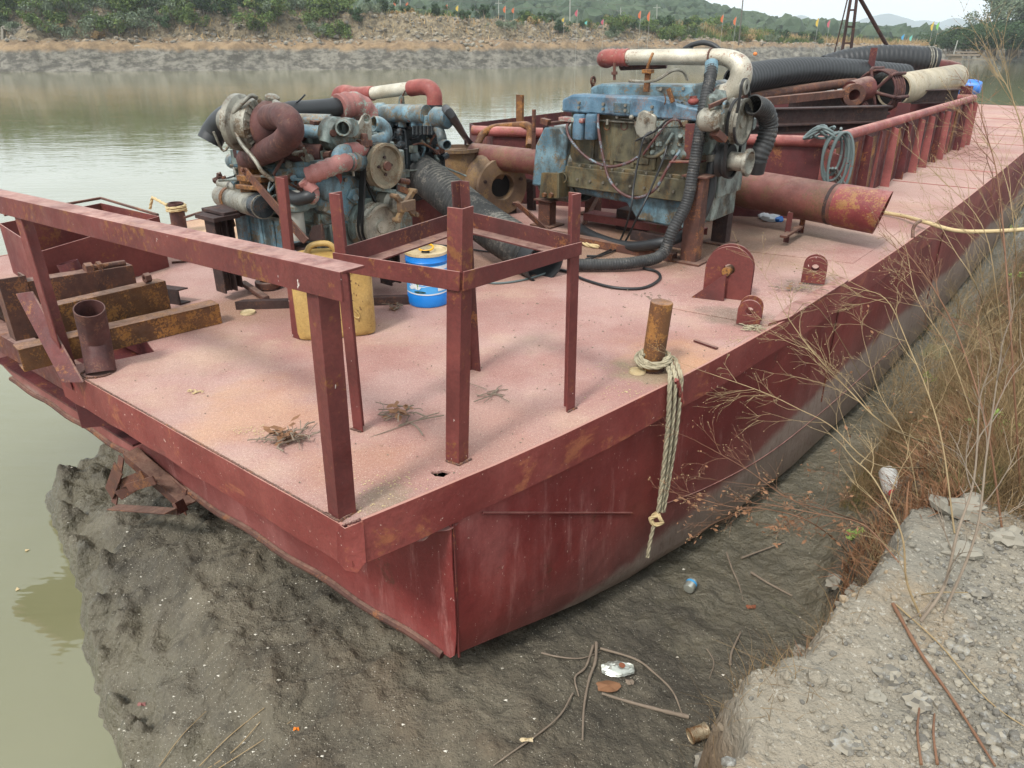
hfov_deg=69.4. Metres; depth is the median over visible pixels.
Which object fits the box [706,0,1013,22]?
sky
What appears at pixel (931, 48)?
tie wire
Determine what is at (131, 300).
steel beam
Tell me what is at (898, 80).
suction strainer
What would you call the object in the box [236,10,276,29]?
shrub
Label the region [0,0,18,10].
shrub
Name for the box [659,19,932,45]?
dry reeds
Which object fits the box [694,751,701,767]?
rock
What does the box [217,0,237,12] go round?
shrub
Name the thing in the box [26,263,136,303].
steel beam
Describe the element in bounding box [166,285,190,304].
beam offcut
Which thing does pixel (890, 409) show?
dry bush
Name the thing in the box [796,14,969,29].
mountains
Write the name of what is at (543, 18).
shrub
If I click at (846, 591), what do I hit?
rock
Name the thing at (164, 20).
shrub
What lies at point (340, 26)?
shrub
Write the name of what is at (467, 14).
shrub
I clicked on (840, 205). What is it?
discharge pipe
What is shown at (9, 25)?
shrub
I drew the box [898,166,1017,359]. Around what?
dry weed
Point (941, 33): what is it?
dark tree
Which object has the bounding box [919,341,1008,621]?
dry weed
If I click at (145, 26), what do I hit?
shrub
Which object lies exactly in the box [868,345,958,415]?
dry bush
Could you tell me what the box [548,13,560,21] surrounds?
shrub
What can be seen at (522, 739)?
dead leaf
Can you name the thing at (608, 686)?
dead leaf
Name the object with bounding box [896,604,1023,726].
cane
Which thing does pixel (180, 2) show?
shrub
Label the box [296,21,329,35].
shrub
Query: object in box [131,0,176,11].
shrub
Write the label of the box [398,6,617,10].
power line
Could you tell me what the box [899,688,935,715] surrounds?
rock
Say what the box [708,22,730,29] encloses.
shrub
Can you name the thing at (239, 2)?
shrub
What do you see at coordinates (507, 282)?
cable
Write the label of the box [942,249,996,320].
dry bush
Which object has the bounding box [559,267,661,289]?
cable
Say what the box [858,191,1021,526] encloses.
dry weed
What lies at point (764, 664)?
dry grass
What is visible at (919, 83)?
cream pipe
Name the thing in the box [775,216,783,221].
cap
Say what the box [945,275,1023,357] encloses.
dry bush
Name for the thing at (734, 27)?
shrub
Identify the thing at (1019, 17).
feathery tree
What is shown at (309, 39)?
bank rubble
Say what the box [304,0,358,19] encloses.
shrub
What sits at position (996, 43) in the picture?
dark tree
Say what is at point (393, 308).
twig heap
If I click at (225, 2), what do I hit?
shrub
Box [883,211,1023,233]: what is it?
tow rope
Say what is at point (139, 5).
shrub
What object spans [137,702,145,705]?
dead leaf
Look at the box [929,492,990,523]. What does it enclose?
rock
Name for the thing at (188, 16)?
shrub
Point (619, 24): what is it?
shrub
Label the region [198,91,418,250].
marine engine
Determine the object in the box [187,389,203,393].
dead leaf
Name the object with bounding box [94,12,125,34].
shrub
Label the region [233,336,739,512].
paint flakes
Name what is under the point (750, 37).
shrub
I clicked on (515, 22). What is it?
shrub
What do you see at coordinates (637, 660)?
stick
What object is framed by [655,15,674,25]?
shrub
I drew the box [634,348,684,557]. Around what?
mooring rope
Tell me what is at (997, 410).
leafy weed
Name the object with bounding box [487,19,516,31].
shrub
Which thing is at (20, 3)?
shrub
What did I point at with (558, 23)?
shrub
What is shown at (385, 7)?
shrub
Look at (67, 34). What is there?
shrub
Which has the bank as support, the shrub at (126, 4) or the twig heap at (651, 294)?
the shrub at (126, 4)
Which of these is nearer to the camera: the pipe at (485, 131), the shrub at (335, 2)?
the pipe at (485, 131)
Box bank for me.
[0,4,1023,71]
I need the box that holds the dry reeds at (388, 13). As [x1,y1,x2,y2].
[0,0,658,41]
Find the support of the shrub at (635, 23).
on the bank
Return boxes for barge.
[0,48,1023,658]
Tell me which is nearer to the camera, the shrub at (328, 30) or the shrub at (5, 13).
the shrub at (5, 13)
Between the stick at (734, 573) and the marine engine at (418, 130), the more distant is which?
the marine engine at (418, 130)
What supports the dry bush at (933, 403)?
on the ground at (163, 575)
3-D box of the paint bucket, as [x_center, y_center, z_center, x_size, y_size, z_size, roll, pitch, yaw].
[-0.596,-0.779,5.204,0.306,0.414,0.306,0,25,0]
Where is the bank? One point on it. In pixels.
(30, 54)
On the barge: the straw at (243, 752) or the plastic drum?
the plastic drum
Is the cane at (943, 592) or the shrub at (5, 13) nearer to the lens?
the cane at (943, 592)
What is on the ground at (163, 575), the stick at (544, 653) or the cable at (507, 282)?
the stick at (544, 653)
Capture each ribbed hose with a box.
[723,57,914,92]
[821,45,941,70]
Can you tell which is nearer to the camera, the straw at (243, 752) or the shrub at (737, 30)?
the straw at (243, 752)
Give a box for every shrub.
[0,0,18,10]
[0,0,24,8]
[0,5,11,21]
[0,20,22,34]
[4,20,20,30]
[7,0,26,8]
[14,8,52,27]
[16,0,66,15]
[20,0,60,16]
[33,9,68,34]
[36,19,58,36]
[39,0,94,17]
[40,0,91,15]
[45,19,62,28]
[58,24,91,38]
[76,11,108,29]
[77,10,131,35]
[78,0,113,12]
[88,14,135,35]
[91,30,107,38]
[93,0,160,17]
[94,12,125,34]
[108,16,157,33]
[125,7,178,25]
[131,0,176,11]
[136,0,148,9]
[147,0,166,12]
[151,14,175,32]
[158,1,198,22]
[159,0,193,9]
[176,9,209,28]
[192,0,220,15]
[210,0,237,9]
[210,1,245,17]
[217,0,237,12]
[229,9,269,35]
[230,0,256,7]
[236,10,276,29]
[243,0,288,18]
[244,0,290,18]
[256,0,294,15]
[285,0,318,11]
[288,0,306,9]
[288,8,327,27]
[292,0,313,8]
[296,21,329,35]
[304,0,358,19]
[305,0,338,14]
[314,23,334,37]
[329,19,352,38]
[331,0,354,11]
[345,7,368,23]
[359,1,381,14]
[365,0,398,12]
[365,9,383,13]
[397,5,413,12]
[413,9,426,15]
[421,9,453,15]
[423,3,448,15]
[453,10,471,18]
[459,10,471,19]
[470,4,495,18]
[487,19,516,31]
[509,20,524,25]
[517,10,541,20]
[519,11,537,23]
[526,16,541,23]
[538,15,547,22]
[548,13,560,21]
[554,19,572,33]
[573,20,584,27]
[585,18,598,28]
[602,12,635,31]
[604,26,622,34]
[604,29,622,38]
[607,16,620,26]
[614,22,625,31]
[626,19,648,31]
[628,16,658,30]
[637,24,669,33]
[649,22,687,39]
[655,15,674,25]
[656,17,675,27]
[667,30,683,38]
[674,21,700,30]
[674,22,695,32]
[676,18,701,28]
[685,26,697,33]
[689,13,725,26]
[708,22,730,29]
[723,25,749,37]
[728,25,745,37]
[742,34,754,41]
[752,26,774,34]
[763,33,779,41]
[773,29,803,42]
[801,31,829,43]
[831,33,862,41]
[879,36,901,44]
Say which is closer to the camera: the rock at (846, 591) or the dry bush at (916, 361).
the rock at (846, 591)
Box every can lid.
[240,309,255,315]
[629,367,645,375]
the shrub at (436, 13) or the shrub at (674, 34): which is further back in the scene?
the shrub at (436, 13)
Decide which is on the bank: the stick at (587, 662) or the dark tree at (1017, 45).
the dark tree at (1017, 45)
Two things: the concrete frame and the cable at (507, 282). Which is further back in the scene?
the concrete frame
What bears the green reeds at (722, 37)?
on the bank
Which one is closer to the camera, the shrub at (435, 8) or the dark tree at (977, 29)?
the shrub at (435, 8)
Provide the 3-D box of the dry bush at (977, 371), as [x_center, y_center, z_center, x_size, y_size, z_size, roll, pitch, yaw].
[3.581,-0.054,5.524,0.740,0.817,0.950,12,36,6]
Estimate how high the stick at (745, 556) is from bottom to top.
0.034 m
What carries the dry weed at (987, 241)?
on the ground at (163, 575)
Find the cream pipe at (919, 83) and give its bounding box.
[877,64,968,104]
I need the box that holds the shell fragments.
[68,467,842,767]
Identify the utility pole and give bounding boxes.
[569,0,570,20]
[738,0,742,44]
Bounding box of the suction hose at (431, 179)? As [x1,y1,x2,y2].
[409,155,562,280]
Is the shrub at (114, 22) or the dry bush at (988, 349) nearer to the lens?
the dry bush at (988, 349)
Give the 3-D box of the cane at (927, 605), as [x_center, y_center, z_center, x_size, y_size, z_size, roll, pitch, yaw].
[1.633,1.105,3.354,0.207,1.526,1.602,7,26,16]
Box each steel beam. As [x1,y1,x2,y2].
[13,300,221,371]
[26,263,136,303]
[40,278,170,331]
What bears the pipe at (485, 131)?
on the barge
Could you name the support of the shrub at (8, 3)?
on the bank
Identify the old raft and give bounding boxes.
[946,40,987,60]
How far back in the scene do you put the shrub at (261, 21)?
94.94 m
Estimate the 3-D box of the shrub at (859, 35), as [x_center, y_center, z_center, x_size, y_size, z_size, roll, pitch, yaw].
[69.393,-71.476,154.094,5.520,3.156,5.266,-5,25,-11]
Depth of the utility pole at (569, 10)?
133.93 m
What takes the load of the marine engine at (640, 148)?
on the barge
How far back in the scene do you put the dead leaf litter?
4.13 m
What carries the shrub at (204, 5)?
on the bank
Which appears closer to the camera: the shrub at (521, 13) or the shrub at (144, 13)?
the shrub at (144, 13)
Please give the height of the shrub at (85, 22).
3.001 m
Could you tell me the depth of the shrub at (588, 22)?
115.53 m
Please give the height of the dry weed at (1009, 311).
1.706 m
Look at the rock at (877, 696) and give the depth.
2.20 m
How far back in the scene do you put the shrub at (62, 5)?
91.80 m
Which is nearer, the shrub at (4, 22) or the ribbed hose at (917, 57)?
the ribbed hose at (917, 57)
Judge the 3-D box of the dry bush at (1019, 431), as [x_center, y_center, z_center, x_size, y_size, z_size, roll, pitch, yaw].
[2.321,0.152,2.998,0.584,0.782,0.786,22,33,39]
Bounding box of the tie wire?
[926,46,937,68]
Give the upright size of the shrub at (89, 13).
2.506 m
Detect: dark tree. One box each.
[918,29,970,56]
[930,27,968,53]
[948,20,1007,57]
[950,24,1005,57]
[957,22,1013,57]
[958,23,1023,57]
[982,18,1023,57]
[985,18,1023,57]
[1003,20,1023,57]
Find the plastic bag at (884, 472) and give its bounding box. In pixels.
[878,466,900,495]
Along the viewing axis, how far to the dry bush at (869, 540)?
4.14 m
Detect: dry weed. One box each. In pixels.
[646,415,869,545]
[647,462,853,555]
[653,336,925,468]
[704,425,898,562]
[720,231,964,476]
[756,269,903,462]
[792,249,1018,532]
[802,422,921,616]
[825,300,949,502]
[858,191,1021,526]
[870,206,1023,431]
[890,121,1023,424]
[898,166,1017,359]
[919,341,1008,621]
[921,72,1023,374]
[926,58,1023,504]
[932,249,1023,613]
[934,0,1023,173]
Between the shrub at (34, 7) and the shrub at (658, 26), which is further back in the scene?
the shrub at (658, 26)
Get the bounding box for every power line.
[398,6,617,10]
[432,0,641,5]
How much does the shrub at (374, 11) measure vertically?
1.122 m
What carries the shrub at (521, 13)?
on the bank
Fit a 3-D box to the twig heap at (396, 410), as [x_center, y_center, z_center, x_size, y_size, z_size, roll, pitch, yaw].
[-0.542,0.147,3.614,0.315,0.078,0.226,6,26,13]
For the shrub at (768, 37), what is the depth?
130.57 m
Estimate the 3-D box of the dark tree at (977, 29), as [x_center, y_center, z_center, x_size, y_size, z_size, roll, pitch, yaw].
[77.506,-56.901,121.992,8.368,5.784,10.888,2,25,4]
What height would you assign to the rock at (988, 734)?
0.052 m
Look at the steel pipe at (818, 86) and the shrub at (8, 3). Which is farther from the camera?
the shrub at (8, 3)
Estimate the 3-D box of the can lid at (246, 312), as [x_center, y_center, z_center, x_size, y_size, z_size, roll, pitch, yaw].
[-1.811,-0.492,5.067,0.104,0.012,0.104,0,25,0]
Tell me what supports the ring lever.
on the barge
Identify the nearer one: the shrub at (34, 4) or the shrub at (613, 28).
the shrub at (34, 4)
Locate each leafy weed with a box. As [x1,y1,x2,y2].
[845,527,863,540]
[994,409,1021,433]
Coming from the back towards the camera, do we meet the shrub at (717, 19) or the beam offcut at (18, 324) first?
the shrub at (717, 19)
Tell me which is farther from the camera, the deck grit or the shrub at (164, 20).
the shrub at (164, 20)
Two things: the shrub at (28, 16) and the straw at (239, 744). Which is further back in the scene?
the shrub at (28, 16)
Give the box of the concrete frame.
[1,26,16,38]
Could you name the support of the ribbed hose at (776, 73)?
on the barge
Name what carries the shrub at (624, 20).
on the bank
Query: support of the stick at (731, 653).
on the ground at (163, 575)
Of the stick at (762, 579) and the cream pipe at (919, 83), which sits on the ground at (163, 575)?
the stick at (762, 579)
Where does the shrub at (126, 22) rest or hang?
on the bank
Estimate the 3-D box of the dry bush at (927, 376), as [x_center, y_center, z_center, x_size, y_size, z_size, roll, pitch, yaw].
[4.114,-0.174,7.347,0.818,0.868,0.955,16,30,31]
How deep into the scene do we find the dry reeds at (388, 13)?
100.25 m
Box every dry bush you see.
[825,497,888,566]
[868,341,937,413]
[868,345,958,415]
[875,331,969,408]
[881,328,977,392]
[900,368,968,442]
[905,311,975,374]
[922,272,968,342]
[927,311,1005,391]
[937,327,1021,394]
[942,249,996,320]
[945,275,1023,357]
[961,269,1023,372]
[967,236,1021,297]
[996,213,1023,265]
[1005,374,1023,482]
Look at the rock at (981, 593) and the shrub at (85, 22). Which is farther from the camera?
the shrub at (85, 22)
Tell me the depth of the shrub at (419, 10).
104.10 m
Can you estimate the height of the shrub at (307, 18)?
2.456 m
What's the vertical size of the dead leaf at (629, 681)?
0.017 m
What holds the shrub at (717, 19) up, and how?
on the bank
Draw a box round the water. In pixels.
[0,59,1023,767]
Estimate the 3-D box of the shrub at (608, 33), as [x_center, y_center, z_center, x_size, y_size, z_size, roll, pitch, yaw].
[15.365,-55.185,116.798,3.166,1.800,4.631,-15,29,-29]
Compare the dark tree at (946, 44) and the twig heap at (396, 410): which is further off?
the dark tree at (946, 44)
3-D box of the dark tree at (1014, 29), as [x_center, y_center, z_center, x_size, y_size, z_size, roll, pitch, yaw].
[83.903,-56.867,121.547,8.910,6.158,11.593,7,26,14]
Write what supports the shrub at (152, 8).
on the bank
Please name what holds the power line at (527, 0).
attached to the utility pole
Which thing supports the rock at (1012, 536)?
on the ground at (163, 575)
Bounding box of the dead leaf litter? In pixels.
[750,271,1023,665]
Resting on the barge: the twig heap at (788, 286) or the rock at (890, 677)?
the twig heap at (788, 286)
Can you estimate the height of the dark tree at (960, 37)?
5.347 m
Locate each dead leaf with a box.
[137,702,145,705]
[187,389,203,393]
[520,737,532,741]
[596,680,620,691]
[625,679,633,684]
[746,605,755,608]
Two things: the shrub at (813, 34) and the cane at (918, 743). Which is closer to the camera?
the cane at (918, 743)
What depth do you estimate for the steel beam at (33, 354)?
4.56 m
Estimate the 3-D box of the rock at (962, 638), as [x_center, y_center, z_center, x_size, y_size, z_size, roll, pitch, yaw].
[1.456,0.830,2.389,0.083,0.046,0.060,0,25,0]
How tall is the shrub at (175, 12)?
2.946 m
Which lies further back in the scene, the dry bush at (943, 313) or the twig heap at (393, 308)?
the dry bush at (943, 313)
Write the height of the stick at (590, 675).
0.116 m
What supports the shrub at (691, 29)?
on the bank
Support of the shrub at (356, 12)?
on the bank
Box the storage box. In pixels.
[0,197,168,277]
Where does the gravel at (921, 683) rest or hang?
on the ground at (163, 575)
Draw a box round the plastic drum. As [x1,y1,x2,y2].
[958,79,982,94]
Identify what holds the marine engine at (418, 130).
on the barge
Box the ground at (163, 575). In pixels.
[45,205,1023,767]
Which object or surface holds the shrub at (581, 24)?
on the bank
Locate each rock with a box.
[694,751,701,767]
[793,644,805,656]
[825,573,841,589]
[829,729,863,755]
[844,582,859,593]
[864,689,887,704]
[871,664,904,690]
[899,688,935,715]
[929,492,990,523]
[940,540,984,560]
[948,631,974,647]
[962,585,992,599]
[976,721,1010,747]
[987,525,1023,547]
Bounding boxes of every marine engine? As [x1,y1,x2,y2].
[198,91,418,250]
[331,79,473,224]
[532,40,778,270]
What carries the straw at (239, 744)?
on the ground at (163, 575)
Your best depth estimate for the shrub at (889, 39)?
153.00 m
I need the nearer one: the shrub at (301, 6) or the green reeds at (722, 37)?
the shrub at (301, 6)
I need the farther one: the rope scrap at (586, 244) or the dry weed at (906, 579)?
the rope scrap at (586, 244)
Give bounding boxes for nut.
[141,272,151,283]
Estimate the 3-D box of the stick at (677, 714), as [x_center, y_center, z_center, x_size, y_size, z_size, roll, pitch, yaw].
[0.655,1.589,3.646,0.430,0.083,0.028,5,25,10]
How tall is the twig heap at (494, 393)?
0.020 m
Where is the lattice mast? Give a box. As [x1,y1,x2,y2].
[834,0,888,89]
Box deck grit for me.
[134,187,899,485]
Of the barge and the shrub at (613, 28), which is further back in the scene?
the shrub at (613, 28)
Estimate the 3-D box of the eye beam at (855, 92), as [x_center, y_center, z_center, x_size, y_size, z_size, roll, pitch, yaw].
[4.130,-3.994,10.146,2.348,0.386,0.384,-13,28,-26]
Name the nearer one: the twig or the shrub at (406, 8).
the twig
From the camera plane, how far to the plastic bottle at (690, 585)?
4.64 m
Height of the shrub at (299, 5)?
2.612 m
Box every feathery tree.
[963,0,1023,56]
[1006,2,1023,55]
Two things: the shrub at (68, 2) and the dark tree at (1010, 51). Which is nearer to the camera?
the shrub at (68, 2)
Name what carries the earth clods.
on the ground at (163, 575)
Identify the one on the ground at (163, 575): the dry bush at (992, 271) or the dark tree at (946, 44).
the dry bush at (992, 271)
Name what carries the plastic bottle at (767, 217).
on the barge
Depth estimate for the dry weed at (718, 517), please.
3.04 m
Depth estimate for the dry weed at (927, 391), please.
3.00 m
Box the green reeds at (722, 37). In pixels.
[657,22,824,43]
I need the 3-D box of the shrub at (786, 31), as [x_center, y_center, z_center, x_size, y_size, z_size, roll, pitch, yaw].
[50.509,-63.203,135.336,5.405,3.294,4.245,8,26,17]
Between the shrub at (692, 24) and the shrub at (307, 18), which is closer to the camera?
the shrub at (307, 18)
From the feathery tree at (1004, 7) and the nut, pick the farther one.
the feathery tree at (1004, 7)
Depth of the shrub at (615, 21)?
118.52 m
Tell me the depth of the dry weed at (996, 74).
3.32 m
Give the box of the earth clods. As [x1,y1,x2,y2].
[705,415,1004,766]
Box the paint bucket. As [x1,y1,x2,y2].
[404,244,446,307]
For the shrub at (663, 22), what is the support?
on the bank
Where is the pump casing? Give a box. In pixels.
[445,140,526,213]
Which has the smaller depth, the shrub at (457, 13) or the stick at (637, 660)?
the stick at (637, 660)
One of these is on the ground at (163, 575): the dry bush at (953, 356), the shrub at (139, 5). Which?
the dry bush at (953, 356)
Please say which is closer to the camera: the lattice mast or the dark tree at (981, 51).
the lattice mast
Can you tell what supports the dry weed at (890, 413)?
on the ground at (163, 575)
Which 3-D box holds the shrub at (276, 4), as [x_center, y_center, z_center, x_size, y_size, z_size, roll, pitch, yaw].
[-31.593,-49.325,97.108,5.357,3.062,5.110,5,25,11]
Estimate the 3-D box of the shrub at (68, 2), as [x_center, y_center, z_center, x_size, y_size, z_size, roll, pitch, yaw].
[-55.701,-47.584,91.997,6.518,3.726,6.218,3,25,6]
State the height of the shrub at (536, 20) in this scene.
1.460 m
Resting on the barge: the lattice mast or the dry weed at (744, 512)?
the lattice mast
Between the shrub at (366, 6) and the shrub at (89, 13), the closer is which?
the shrub at (89, 13)
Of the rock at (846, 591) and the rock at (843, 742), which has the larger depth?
the rock at (846, 591)
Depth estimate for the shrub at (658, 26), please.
121.31 m
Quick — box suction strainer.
[857,66,908,114]
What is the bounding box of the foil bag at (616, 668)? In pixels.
[601,661,634,676]
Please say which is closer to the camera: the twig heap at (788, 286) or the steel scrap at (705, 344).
the steel scrap at (705, 344)
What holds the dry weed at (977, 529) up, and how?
on the ground at (163, 575)
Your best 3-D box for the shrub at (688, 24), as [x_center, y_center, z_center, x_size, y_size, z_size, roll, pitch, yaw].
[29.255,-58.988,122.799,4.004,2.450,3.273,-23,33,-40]
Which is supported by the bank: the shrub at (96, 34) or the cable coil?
the shrub at (96, 34)
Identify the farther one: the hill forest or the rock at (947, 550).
the hill forest
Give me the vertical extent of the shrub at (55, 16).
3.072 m
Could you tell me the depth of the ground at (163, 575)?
3.86 m
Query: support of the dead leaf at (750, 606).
on the ground at (163, 575)
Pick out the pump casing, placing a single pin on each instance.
(492, 182)
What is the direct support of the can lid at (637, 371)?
on the barge
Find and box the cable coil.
[803,124,854,183]
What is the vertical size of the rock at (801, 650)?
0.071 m
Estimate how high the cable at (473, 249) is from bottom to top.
0.014 m
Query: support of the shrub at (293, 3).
on the bank
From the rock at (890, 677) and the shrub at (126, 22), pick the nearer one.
the rock at (890, 677)
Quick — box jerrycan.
[292,240,375,339]
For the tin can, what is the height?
0.082 m
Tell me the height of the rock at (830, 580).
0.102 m
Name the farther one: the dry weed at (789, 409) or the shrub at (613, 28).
the shrub at (613, 28)
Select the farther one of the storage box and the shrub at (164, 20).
the shrub at (164, 20)
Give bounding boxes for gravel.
[725,461,1023,767]
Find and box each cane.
[811,588,939,637]
[891,602,995,766]
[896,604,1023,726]
[916,707,922,764]
[921,592,967,594]
[932,713,938,764]
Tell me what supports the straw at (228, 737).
on the ground at (163, 575)
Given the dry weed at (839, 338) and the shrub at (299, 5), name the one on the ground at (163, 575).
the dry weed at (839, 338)
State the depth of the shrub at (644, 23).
120.62 m
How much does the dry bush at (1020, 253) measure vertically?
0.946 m
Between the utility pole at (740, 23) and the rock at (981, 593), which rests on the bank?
the utility pole at (740, 23)
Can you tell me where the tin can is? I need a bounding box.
[686,722,710,743]
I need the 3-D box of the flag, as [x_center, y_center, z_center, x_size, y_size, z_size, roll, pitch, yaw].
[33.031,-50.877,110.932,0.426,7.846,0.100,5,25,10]
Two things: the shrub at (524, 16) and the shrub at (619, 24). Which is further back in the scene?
the shrub at (619, 24)
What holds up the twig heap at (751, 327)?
on the barge
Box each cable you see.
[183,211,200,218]
[432,243,487,251]
[489,269,566,283]
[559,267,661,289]
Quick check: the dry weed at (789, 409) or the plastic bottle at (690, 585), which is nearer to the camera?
the dry weed at (789, 409)
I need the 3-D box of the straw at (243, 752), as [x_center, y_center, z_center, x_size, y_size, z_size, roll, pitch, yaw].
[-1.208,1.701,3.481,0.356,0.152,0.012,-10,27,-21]
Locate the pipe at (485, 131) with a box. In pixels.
[475,121,531,148]
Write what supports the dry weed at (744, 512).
on the ground at (163, 575)
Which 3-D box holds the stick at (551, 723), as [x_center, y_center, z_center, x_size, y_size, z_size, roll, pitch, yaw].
[0.129,1.584,3.402,0.057,0.108,0.599,19,31,35]
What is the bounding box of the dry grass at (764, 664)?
[668,548,912,767]
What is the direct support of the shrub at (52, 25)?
on the bank
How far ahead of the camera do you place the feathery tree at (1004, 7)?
123.08 m
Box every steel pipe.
[467,109,535,174]
[742,78,856,98]
[939,59,961,66]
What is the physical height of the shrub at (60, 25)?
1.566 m
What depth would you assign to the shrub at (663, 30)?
119.30 m
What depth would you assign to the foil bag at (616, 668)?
3.84 m
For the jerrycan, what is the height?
0.588 m
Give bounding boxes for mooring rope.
[148,196,187,212]
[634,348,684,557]
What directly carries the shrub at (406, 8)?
on the bank
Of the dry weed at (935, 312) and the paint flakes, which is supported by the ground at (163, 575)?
the dry weed at (935, 312)
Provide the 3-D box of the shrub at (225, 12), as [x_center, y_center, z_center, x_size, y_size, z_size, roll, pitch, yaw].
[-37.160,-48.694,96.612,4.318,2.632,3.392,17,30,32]
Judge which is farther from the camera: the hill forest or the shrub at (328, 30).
the hill forest
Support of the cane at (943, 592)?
on the ground at (163, 575)
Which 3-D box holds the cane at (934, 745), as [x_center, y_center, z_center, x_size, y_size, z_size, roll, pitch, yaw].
[1.180,0.984,2.064,0.016,0.024,0.194,11,27,23]
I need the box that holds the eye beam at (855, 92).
[765,76,876,105]
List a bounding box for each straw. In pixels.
[159,711,205,766]
[199,707,264,765]
[208,721,260,767]
[219,721,290,767]
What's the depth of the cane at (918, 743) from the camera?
2.05 m
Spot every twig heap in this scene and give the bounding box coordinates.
[247,414,319,451]
[375,401,438,421]
[382,302,402,311]
[470,383,509,402]
[627,289,676,299]
[739,323,765,331]
[768,281,828,292]
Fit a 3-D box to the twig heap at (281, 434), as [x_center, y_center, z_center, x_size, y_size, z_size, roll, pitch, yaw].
[-1.028,0.220,3.444,0.311,0.089,0.264,13,28,27]
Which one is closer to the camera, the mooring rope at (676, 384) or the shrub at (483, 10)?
the mooring rope at (676, 384)
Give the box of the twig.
[371,415,443,436]
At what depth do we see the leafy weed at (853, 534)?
4.73 m
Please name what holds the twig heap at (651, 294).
on the barge
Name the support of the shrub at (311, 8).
on the bank
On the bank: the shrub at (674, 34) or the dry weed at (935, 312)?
the shrub at (674, 34)
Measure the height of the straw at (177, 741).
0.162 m
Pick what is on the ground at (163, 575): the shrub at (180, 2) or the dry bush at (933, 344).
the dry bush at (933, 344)
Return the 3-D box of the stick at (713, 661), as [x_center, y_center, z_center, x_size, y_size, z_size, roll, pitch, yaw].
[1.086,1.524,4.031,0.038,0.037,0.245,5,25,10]
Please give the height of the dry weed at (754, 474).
1.286 m
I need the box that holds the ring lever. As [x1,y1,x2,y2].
[243,280,280,298]
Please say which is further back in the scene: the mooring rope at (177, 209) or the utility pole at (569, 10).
the utility pole at (569, 10)
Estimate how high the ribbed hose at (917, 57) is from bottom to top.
0.641 m
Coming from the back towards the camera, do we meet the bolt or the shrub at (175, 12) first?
the shrub at (175, 12)
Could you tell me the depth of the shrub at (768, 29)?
133.52 m
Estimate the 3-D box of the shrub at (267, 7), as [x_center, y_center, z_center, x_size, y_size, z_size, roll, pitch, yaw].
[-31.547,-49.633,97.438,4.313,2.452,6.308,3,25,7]
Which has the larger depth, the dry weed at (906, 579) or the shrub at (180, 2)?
the shrub at (180, 2)
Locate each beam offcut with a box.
[0,272,37,340]
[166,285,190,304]
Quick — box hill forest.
[216,0,965,42]
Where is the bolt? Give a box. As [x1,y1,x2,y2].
[82,260,125,271]
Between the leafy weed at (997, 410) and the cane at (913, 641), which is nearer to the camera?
the cane at (913, 641)
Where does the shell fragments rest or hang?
on the ground at (163, 575)
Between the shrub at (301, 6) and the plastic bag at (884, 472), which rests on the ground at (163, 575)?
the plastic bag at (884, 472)
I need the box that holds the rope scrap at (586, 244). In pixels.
[582,242,599,248]
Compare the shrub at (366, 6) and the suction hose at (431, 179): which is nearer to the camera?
the suction hose at (431, 179)
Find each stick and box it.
[493,692,573,765]
[541,651,599,658]
[574,645,593,696]
[582,641,597,739]
[600,647,681,712]
[602,692,688,718]
[706,648,713,677]
[726,552,743,600]
[729,632,740,664]
[741,542,784,558]
[750,571,792,596]
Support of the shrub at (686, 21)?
on the bank
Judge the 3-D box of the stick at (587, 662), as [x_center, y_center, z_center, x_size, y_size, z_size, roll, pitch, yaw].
[0.364,1.477,3.830,0.053,0.064,0.408,7,26,15]
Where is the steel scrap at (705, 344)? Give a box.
[693,339,717,348]
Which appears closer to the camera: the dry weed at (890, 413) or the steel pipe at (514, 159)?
the dry weed at (890, 413)
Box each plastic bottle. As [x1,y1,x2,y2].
[683,578,696,592]
[758,213,779,221]
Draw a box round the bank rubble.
[0,1,883,51]
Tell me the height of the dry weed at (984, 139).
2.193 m
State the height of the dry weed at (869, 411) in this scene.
1.346 m
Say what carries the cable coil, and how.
on the barge
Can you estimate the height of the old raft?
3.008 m
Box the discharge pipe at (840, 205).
[734,172,892,233]
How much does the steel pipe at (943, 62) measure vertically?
0.341 m
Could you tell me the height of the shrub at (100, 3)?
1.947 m

